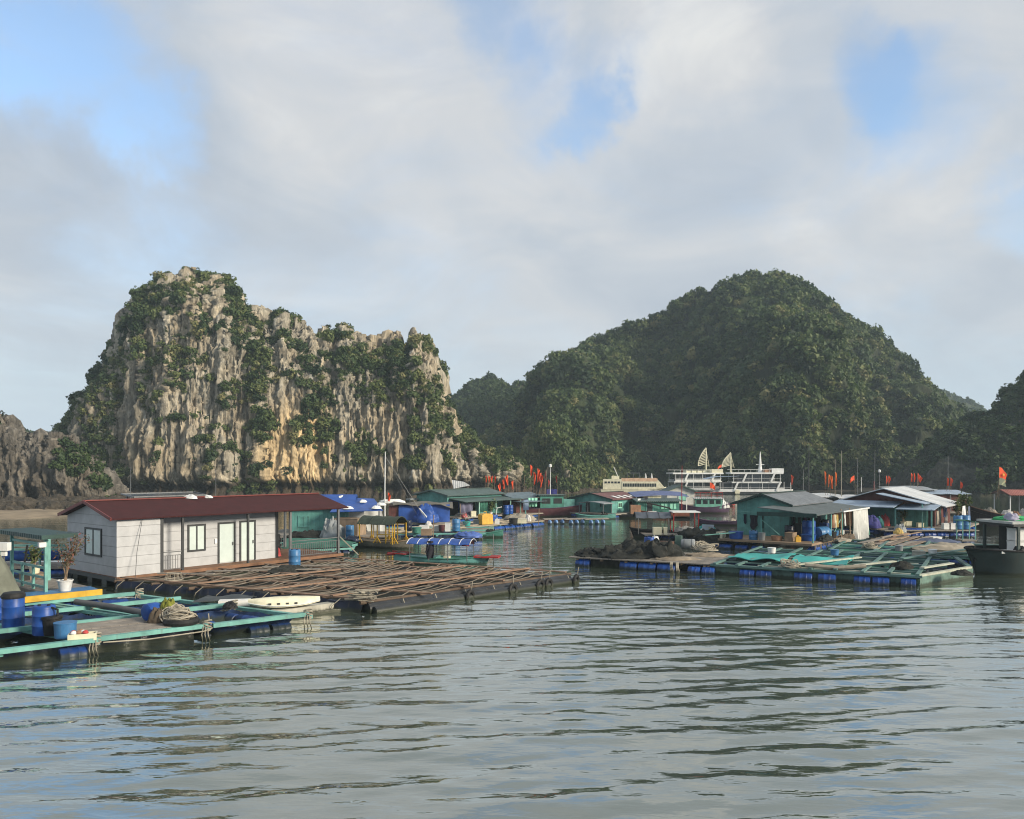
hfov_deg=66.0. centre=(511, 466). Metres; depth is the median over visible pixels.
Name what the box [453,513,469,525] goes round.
hoop net
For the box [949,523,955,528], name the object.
foam box
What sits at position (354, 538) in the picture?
bundle
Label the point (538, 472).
marker flag
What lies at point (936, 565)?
plank
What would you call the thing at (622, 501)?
floating house
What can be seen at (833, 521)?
laundry
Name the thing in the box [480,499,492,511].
curtain
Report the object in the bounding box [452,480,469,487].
roof sheet
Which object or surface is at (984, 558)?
cargo boat
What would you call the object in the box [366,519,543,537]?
cage raft
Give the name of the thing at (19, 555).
barrel
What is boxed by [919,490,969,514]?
shed
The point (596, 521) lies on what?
float raft
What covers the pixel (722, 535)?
foam box
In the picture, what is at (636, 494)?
shelter
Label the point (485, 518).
jerry can
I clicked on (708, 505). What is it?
fishing boat
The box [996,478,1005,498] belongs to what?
marker flag
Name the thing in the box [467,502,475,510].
door
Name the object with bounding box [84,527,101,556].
window
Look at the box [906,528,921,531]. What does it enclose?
barrel
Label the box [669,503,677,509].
window
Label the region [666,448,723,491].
cruise boat
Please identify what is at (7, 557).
barrel
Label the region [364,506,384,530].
sheet
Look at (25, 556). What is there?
pole
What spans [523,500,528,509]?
flag cloth
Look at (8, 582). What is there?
canvas cover
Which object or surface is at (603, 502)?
shelter
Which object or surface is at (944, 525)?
foam box
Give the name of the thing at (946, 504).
floating house
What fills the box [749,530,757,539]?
barrel
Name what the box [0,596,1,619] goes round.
barrel
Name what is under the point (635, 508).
foam box
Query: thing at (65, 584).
potted plant
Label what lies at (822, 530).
barrel
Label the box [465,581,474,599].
tyre
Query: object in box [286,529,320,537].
net heap
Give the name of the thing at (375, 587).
bamboo raft
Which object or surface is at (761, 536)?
bucket
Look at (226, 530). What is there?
door
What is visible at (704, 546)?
rope heap
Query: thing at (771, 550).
bucket
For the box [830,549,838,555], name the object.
bucket
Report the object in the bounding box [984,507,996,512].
sack
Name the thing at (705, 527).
foam box
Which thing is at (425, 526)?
foam box
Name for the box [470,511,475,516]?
foam box
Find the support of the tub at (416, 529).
on the cage raft at (446, 534)
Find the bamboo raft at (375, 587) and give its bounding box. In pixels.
[114,557,577,613]
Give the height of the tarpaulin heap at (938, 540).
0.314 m
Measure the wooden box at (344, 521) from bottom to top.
1.270 m
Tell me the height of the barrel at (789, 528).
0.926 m
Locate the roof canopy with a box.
[876,493,929,527]
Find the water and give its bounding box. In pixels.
[0,491,1023,818]
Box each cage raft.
[0,588,312,661]
[281,538,357,554]
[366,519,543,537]
[380,527,487,538]
[687,546,972,587]
[823,539,994,565]
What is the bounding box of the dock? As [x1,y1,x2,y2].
[869,527,978,537]
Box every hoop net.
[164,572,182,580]
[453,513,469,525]
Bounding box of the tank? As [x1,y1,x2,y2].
[681,539,694,549]
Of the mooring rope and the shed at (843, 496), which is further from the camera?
the shed at (843, 496)
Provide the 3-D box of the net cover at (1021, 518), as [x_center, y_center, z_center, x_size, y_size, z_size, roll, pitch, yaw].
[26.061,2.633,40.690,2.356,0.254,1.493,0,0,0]
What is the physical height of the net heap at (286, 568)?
0.402 m
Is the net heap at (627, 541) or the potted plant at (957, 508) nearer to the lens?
the net heap at (627, 541)
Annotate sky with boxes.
[0,0,1023,430]
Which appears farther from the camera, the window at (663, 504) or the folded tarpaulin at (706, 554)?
the window at (663, 504)
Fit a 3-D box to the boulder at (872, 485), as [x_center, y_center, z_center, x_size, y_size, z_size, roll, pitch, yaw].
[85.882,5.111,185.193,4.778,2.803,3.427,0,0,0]
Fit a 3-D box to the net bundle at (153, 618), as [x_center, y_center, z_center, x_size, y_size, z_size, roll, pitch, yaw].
[-11.320,4.736,25.147,0.559,0.528,0.580,0,0,43]
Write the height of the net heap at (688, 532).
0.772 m
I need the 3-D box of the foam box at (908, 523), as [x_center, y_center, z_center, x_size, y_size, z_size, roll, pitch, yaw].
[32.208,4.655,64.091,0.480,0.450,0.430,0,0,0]
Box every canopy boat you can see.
[353,515,413,548]
[387,534,500,564]
[629,510,700,536]
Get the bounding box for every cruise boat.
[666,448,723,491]
[703,452,792,493]
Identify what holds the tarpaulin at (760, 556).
on the cage raft at (877, 575)
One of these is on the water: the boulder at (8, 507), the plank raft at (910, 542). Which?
the plank raft at (910, 542)
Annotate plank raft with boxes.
[641,532,692,539]
[851,535,928,548]
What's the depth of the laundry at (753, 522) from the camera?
55.00 m
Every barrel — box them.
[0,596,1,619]
[1,591,25,627]
[2,551,9,560]
[14,551,30,560]
[31,604,55,635]
[41,551,61,560]
[141,602,160,620]
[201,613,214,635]
[278,534,280,549]
[288,549,300,564]
[346,525,353,537]
[404,520,411,530]
[452,519,459,530]
[503,505,508,513]
[509,505,512,513]
[644,537,654,541]
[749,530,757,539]
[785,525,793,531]
[802,520,815,533]
[816,526,831,539]
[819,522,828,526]
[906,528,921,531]
[921,528,935,531]
[953,515,962,528]
[961,515,969,528]
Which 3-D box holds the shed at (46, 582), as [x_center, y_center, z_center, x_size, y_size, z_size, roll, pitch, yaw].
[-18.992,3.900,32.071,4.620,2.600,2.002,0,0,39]
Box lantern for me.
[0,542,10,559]
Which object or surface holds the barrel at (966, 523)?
on the dock
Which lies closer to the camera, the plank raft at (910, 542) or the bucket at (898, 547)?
the bucket at (898, 547)
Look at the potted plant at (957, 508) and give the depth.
67.07 m
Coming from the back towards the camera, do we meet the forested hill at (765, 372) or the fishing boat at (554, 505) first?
the forested hill at (765, 372)
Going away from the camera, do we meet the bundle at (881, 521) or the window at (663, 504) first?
the bundle at (881, 521)
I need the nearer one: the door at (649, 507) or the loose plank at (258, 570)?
the loose plank at (258, 570)
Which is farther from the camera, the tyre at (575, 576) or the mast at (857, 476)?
the mast at (857, 476)
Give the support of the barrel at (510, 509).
on the floating house at (476, 496)
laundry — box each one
[528,498,537,506]
[750,515,757,529]
[832,515,834,527]
[935,511,938,524]
[962,506,965,514]
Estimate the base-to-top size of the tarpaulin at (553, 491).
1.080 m
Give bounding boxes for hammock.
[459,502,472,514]
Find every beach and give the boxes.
[0,509,66,519]
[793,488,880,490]
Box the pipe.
[73,599,140,614]
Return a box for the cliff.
[0,414,132,498]
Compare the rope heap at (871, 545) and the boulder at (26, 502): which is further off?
the boulder at (26, 502)
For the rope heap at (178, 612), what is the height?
0.616 m
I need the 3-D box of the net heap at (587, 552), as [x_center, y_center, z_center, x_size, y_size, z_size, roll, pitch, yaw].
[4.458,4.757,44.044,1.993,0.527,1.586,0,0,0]
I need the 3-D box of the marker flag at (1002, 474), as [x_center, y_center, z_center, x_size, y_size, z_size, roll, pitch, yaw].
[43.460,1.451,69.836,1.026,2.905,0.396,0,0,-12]
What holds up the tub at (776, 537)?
on the floating house at (778, 511)
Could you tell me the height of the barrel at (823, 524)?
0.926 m
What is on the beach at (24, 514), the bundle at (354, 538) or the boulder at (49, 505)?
the boulder at (49, 505)
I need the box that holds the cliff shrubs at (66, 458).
[0,410,116,496]
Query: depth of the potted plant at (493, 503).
80.18 m
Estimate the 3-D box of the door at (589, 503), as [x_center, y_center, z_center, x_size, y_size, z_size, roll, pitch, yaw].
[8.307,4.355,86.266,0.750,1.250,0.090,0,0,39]
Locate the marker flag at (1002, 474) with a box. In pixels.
[999,467,1006,479]
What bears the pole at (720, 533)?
on the floating house at (778, 511)
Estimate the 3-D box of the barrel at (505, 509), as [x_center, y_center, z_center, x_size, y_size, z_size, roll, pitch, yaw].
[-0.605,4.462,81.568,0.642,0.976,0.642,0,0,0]
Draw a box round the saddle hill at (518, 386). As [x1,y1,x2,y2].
[461,384,523,432]
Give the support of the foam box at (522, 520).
on the cage raft at (507, 527)
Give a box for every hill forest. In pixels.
[451,371,525,436]
[478,268,975,489]
[909,370,1023,494]
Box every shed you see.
[0,527,85,591]
[812,493,839,500]
[830,495,854,500]
[880,486,937,490]
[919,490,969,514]
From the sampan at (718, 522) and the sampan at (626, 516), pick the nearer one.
the sampan at (718, 522)
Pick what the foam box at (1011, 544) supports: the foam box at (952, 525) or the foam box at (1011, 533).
the foam box at (1011, 533)
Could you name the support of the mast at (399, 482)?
on the cage raft at (507, 527)
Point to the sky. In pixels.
(509, 184)
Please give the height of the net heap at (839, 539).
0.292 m
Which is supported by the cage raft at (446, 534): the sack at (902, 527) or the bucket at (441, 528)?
the bucket at (441, 528)
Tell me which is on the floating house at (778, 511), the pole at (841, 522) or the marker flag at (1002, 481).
the pole at (841, 522)
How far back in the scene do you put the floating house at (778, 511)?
54.23 m
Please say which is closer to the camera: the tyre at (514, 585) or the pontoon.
the pontoon
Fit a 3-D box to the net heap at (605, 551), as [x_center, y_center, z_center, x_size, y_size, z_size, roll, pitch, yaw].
[5.469,4.638,43.678,2.837,0.764,2.092,0,0,0]
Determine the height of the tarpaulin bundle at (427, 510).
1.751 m
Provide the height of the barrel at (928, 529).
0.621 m
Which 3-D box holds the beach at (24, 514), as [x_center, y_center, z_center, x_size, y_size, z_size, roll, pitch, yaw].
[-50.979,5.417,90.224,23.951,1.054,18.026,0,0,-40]
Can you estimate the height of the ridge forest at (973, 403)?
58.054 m
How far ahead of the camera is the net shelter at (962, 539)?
55.67 m
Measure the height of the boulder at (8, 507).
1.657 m
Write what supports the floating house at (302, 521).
on the water
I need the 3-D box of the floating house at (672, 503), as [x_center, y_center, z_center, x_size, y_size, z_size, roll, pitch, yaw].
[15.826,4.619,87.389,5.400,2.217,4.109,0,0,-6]
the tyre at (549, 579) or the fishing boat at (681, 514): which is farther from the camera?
the fishing boat at (681, 514)
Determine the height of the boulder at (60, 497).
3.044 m
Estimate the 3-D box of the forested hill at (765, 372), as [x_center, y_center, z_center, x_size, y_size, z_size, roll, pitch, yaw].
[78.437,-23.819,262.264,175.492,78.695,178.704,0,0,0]
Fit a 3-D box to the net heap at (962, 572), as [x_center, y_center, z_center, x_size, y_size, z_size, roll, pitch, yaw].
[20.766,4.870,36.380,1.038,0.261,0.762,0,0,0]
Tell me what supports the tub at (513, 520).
on the cage raft at (507, 527)
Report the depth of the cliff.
107.73 m
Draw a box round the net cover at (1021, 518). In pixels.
[991,515,1023,520]
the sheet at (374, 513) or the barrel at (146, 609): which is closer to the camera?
the barrel at (146, 609)
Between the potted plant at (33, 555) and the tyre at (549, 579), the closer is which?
the potted plant at (33, 555)
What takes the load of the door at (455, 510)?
in the floating house at (476, 496)
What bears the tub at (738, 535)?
on the floating house at (778, 511)
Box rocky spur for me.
[533,445,602,492]
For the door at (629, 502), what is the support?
in the floating house at (622, 501)
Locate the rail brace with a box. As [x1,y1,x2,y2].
[340,537,358,554]
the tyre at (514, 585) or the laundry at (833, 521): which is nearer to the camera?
the tyre at (514, 585)
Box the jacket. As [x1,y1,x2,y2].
[425,541,433,558]
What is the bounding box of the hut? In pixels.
[386,501,452,526]
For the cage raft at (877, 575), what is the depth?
38.85 m
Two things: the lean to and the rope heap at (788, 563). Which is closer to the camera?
the rope heap at (788, 563)
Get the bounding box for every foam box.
[419,525,428,528]
[421,529,432,534]
[432,525,438,530]
[445,523,450,530]
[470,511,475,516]
[473,519,478,523]
[517,518,526,522]
[630,505,640,513]
[652,527,661,534]
[663,527,667,534]
[702,525,713,529]
[716,531,725,537]
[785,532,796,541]
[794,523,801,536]
[904,521,911,526]
[912,550,925,557]
[941,523,948,528]
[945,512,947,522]
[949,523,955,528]
[1006,527,1023,540]
[1006,540,1023,549]
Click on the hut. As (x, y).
(407, 511)
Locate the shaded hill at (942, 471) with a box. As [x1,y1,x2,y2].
[880,395,1023,496]
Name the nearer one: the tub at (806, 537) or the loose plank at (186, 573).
the loose plank at (186, 573)
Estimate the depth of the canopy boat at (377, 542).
52.88 m
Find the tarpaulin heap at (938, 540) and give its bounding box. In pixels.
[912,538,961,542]
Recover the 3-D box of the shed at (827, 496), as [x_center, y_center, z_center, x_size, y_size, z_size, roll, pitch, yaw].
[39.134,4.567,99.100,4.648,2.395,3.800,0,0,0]
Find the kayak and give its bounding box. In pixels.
[248,596,319,607]
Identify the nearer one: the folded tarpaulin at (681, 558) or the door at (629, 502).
the folded tarpaulin at (681, 558)
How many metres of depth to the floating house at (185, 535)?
39.04 m
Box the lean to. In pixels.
[833,500,940,527]
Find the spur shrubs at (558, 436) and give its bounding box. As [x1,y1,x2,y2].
[497,414,620,492]
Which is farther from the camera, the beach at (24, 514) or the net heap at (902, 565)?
the beach at (24, 514)
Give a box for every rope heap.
[159,603,197,621]
[690,541,718,551]
[778,559,801,567]
[861,542,880,548]
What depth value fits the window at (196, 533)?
39.56 m
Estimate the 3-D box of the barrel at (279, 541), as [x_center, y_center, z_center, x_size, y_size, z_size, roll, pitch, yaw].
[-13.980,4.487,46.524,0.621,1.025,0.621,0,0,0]
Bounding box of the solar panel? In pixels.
[120,491,206,499]
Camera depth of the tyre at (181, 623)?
24.53 m
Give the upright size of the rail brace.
1.086 m
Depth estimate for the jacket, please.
43.79 m
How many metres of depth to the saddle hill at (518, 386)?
299.06 m
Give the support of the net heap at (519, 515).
on the cage raft at (507, 527)
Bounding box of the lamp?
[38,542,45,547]
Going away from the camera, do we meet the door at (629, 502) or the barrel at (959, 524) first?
the barrel at (959, 524)
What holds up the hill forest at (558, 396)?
on the forested hill at (765, 372)
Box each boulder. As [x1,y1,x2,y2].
[0,505,24,509]
[4,497,43,508]
[34,500,61,506]
[35,502,63,509]
[36,497,57,500]
[50,493,66,500]
[63,496,85,503]
[87,495,117,500]
[110,495,125,498]
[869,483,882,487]
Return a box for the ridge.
[948,396,979,410]
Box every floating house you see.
[57,493,348,584]
[278,494,393,538]
[406,488,524,522]
[502,492,542,517]
[567,491,644,518]
[632,498,682,511]
[659,484,697,505]
[715,490,869,550]
[828,486,978,537]
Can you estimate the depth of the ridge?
513.61 m
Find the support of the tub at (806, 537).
on the floating house at (778, 511)
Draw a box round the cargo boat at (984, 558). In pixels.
[964,519,1023,575]
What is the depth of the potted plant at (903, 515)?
64.01 m
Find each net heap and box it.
[267,565,308,574]
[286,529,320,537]
[503,513,535,519]
[574,547,596,556]
[591,544,622,557]
[607,542,655,559]
[621,539,642,545]
[641,538,684,557]
[677,527,704,537]
[693,528,728,541]
[819,533,833,541]
[834,537,851,542]
[840,533,855,538]
[889,561,913,569]
[910,542,972,551]
[950,569,973,575]
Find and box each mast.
[384,452,424,517]
[549,464,551,493]
[808,452,808,491]
[841,450,841,496]
[857,458,857,494]
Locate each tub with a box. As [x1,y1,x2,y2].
[53,620,77,639]
[412,527,421,532]
[509,518,517,523]
[728,531,743,538]
[771,535,782,540]
[800,534,815,540]
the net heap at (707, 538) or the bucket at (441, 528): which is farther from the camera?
the bucket at (441, 528)
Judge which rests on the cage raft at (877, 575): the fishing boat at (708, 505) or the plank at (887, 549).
the plank at (887, 549)
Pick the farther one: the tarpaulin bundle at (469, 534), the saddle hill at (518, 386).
the saddle hill at (518, 386)
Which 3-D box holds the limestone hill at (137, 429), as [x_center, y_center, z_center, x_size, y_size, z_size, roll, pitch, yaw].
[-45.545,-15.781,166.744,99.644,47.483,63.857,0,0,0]
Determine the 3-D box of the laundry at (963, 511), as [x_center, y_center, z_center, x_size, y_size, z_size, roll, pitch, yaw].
[36.188,3.650,63.079,0.224,1.000,0.900,0,0,39]
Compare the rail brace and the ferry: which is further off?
the ferry
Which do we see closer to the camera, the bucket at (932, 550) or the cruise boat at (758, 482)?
the bucket at (932, 550)
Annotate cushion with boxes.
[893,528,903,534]
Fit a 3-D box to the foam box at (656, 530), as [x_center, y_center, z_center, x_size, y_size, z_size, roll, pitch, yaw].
[10.823,4.805,58.790,0.650,0.550,0.480,0,0,0]
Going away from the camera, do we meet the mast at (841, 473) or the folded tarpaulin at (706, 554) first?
the folded tarpaulin at (706, 554)
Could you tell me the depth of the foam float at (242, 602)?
29.08 m
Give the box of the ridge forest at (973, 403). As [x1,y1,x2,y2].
[942,389,986,411]
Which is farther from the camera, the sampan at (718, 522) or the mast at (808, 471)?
the mast at (808, 471)
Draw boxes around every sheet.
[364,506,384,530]
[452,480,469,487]
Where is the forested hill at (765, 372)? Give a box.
[493,279,957,490]
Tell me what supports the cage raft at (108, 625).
on the water
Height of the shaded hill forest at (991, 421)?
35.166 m
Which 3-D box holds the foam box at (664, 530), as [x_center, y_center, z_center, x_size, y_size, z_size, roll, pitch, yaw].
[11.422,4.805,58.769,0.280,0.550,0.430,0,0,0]
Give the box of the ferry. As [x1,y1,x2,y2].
[601,468,665,496]
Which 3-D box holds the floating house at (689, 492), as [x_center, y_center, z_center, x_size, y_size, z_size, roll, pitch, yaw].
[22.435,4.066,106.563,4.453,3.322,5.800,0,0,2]
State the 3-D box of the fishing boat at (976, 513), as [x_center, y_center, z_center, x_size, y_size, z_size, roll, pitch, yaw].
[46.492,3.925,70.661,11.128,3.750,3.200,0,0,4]
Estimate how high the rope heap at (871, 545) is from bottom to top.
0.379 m
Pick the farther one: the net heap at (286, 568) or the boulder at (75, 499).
the boulder at (75, 499)
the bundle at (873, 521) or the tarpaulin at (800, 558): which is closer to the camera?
the tarpaulin at (800, 558)
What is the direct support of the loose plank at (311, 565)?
on the bamboo raft at (375, 587)
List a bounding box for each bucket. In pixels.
[41,607,62,636]
[439,525,444,531]
[758,532,764,540]
[767,547,775,553]
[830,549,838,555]
[895,545,902,550]
[928,549,936,555]
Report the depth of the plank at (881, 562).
38.99 m
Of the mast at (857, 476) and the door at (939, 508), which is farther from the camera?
the mast at (857, 476)
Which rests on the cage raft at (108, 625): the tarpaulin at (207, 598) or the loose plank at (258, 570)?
the tarpaulin at (207, 598)
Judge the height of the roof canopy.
2.700 m
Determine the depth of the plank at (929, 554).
42.96 m
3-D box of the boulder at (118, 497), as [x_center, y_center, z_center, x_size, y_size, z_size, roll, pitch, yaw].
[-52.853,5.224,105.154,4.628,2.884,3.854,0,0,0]
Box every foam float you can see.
[218,598,250,605]
[271,602,333,615]
[312,609,340,614]
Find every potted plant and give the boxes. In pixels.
[23,545,43,573]
[52,531,92,590]
[488,498,497,513]
[897,510,908,526]
[949,491,965,515]
[957,494,973,511]
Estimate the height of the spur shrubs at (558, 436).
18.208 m
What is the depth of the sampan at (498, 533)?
60.83 m
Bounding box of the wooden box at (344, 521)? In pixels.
[334,517,365,535]
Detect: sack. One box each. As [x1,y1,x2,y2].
[184,494,196,498]
[672,526,693,531]
[881,514,890,525]
[893,524,906,532]
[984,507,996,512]
[1001,509,1013,513]
[1003,512,1019,520]
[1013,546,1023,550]
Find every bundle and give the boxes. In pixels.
[146,607,162,623]
[160,597,176,610]
[344,535,363,541]
[413,503,438,522]
[454,531,482,537]
[868,515,880,527]
[877,516,883,527]
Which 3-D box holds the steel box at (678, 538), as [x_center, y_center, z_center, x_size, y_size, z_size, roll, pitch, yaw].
[10.081,4.590,47.661,0.400,0.820,0.260,0,0,20]
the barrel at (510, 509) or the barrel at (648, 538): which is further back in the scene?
the barrel at (510, 509)
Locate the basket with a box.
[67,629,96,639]
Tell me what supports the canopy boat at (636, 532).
on the water
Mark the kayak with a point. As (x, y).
(284, 601)
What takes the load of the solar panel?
on the floating house at (185, 535)
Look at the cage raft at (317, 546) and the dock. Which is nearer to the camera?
the cage raft at (317, 546)
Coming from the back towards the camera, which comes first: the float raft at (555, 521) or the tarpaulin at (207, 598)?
the float raft at (555, 521)
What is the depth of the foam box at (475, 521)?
67.95 m
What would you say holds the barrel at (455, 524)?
on the cage raft at (446, 534)
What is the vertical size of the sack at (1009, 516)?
0.400 m
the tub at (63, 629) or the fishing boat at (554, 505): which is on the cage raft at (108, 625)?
the tub at (63, 629)
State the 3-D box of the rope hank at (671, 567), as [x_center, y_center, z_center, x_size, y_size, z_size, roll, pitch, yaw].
[8.274,5.250,40.839,0.246,0.617,0.252,0,0,0]
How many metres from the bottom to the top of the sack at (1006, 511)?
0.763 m
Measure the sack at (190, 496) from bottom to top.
0.236 m
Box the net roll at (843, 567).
[805,563,865,569]
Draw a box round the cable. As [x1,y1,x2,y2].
[135,522,141,577]
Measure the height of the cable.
2.727 m
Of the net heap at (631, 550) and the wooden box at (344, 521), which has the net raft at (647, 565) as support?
the net heap at (631, 550)
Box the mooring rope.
[103,627,212,642]
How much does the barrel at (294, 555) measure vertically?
0.926 m
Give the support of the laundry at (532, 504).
hanging from the clothes line
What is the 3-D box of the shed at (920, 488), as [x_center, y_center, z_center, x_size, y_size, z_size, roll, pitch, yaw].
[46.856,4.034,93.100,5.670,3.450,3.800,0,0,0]
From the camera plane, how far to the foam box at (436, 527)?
61.00 m
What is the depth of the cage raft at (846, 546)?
48.03 m
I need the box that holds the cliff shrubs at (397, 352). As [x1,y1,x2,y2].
[47,266,536,494]
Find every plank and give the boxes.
[157,572,214,573]
[206,568,319,571]
[262,564,349,567]
[797,556,861,564]
[853,560,896,564]
[860,545,924,552]
[899,549,964,558]
[920,562,953,568]
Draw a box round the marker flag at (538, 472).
[537,468,539,481]
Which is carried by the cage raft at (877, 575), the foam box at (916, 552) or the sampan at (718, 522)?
the foam box at (916, 552)
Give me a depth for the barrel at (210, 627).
25.64 m
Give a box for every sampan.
[451,529,502,537]
[575,513,615,518]
[601,511,635,517]
[697,518,736,525]
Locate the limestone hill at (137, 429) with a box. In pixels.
[52,266,532,497]
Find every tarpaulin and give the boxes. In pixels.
[192,594,256,602]
[319,517,345,537]
[547,489,556,493]
[650,556,701,560]
[685,552,728,556]
[728,553,795,561]
[791,554,853,564]
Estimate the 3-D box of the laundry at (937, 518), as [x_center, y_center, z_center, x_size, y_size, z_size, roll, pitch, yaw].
[33.345,4.050,61.769,0.196,1.100,0.800,0,0,39]
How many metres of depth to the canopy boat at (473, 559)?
44.07 m
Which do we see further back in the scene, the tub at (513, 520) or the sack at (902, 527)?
the tub at (513, 520)
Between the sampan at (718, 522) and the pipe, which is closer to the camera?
the pipe
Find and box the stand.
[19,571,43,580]
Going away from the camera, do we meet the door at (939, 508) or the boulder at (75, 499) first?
the door at (939, 508)
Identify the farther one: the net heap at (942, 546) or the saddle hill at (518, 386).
the saddle hill at (518, 386)
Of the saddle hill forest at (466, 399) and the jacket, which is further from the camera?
the saddle hill forest at (466, 399)
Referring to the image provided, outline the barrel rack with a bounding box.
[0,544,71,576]
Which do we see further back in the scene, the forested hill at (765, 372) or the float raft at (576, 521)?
the forested hill at (765, 372)
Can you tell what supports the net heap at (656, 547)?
on the net raft at (647, 565)
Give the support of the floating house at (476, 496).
on the water
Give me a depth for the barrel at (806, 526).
51.51 m
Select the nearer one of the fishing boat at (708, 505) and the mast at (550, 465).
the mast at (550, 465)
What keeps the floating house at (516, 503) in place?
on the water
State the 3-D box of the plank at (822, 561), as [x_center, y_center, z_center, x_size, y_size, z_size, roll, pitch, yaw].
[16.106,4.780,39.983,5.140,0.100,0.240,0,0,-33]
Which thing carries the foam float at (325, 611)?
on the water
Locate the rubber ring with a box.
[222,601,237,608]
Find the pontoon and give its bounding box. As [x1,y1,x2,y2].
[25,586,101,607]
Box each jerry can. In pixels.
[478,511,492,524]
[795,535,800,541]
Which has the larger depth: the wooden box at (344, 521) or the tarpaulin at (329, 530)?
the wooden box at (344, 521)
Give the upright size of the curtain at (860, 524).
2.170 m
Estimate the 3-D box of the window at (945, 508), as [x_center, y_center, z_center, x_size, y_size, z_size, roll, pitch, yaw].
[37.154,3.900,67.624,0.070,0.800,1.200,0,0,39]
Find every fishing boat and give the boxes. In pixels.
[523,494,581,516]
[641,502,689,516]
[679,492,730,513]
[970,489,1023,527]
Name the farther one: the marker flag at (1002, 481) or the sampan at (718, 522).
the sampan at (718, 522)
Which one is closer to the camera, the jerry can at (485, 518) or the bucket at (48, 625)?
the bucket at (48, 625)
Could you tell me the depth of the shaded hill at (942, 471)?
152.09 m
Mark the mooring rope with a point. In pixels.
(157, 637)
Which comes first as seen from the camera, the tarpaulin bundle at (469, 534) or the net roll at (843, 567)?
the net roll at (843, 567)
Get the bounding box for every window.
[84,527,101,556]
[187,524,205,551]
[298,516,309,526]
[660,503,668,509]
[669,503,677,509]
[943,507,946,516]
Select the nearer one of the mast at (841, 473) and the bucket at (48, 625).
the bucket at (48, 625)
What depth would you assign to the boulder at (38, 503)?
94.71 m
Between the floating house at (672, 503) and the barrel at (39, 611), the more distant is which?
the floating house at (672, 503)
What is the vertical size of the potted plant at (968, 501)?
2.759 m
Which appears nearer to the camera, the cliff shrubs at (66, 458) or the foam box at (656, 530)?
the foam box at (656, 530)
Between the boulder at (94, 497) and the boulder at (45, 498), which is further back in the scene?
the boulder at (45, 498)
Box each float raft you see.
[542,518,568,524]
[564,518,587,524]
[584,518,608,524]
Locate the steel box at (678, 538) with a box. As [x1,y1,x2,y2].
[675,535,681,547]
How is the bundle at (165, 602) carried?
on the cage raft at (108, 625)
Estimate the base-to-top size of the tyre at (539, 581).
0.941 m
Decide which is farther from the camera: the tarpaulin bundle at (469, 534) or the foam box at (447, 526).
the foam box at (447, 526)
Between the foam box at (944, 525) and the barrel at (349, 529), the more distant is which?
the foam box at (944, 525)
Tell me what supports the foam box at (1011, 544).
on the cargo boat at (984, 558)
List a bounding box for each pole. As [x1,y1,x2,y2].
[24,545,27,569]
[705,532,735,535]
[840,509,841,537]
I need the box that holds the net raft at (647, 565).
[568,552,732,571]
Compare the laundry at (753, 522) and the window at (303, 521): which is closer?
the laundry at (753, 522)
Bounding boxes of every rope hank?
[670,562,673,572]
[676,562,679,573]
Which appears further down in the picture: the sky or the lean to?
the lean to
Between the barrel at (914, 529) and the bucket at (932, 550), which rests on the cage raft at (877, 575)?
the bucket at (932, 550)
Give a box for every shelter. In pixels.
[579,501,613,514]
[628,491,688,509]
[954,519,978,540]
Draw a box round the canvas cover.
[0,555,20,595]
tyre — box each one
[162,616,199,626]
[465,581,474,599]
[508,575,517,593]
[536,574,544,589]
[545,573,552,587]
[572,567,579,583]
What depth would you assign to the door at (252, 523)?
41.81 m
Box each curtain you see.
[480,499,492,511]
[853,509,868,539]
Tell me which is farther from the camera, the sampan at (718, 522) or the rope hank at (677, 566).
the sampan at (718, 522)
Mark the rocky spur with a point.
(537, 488)
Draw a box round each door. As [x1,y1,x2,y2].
[218,521,235,562]
[239,520,255,560]
[448,501,458,514]
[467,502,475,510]
[585,500,590,511]
[628,500,632,510]
[646,502,652,510]
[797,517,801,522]
[938,506,940,523]

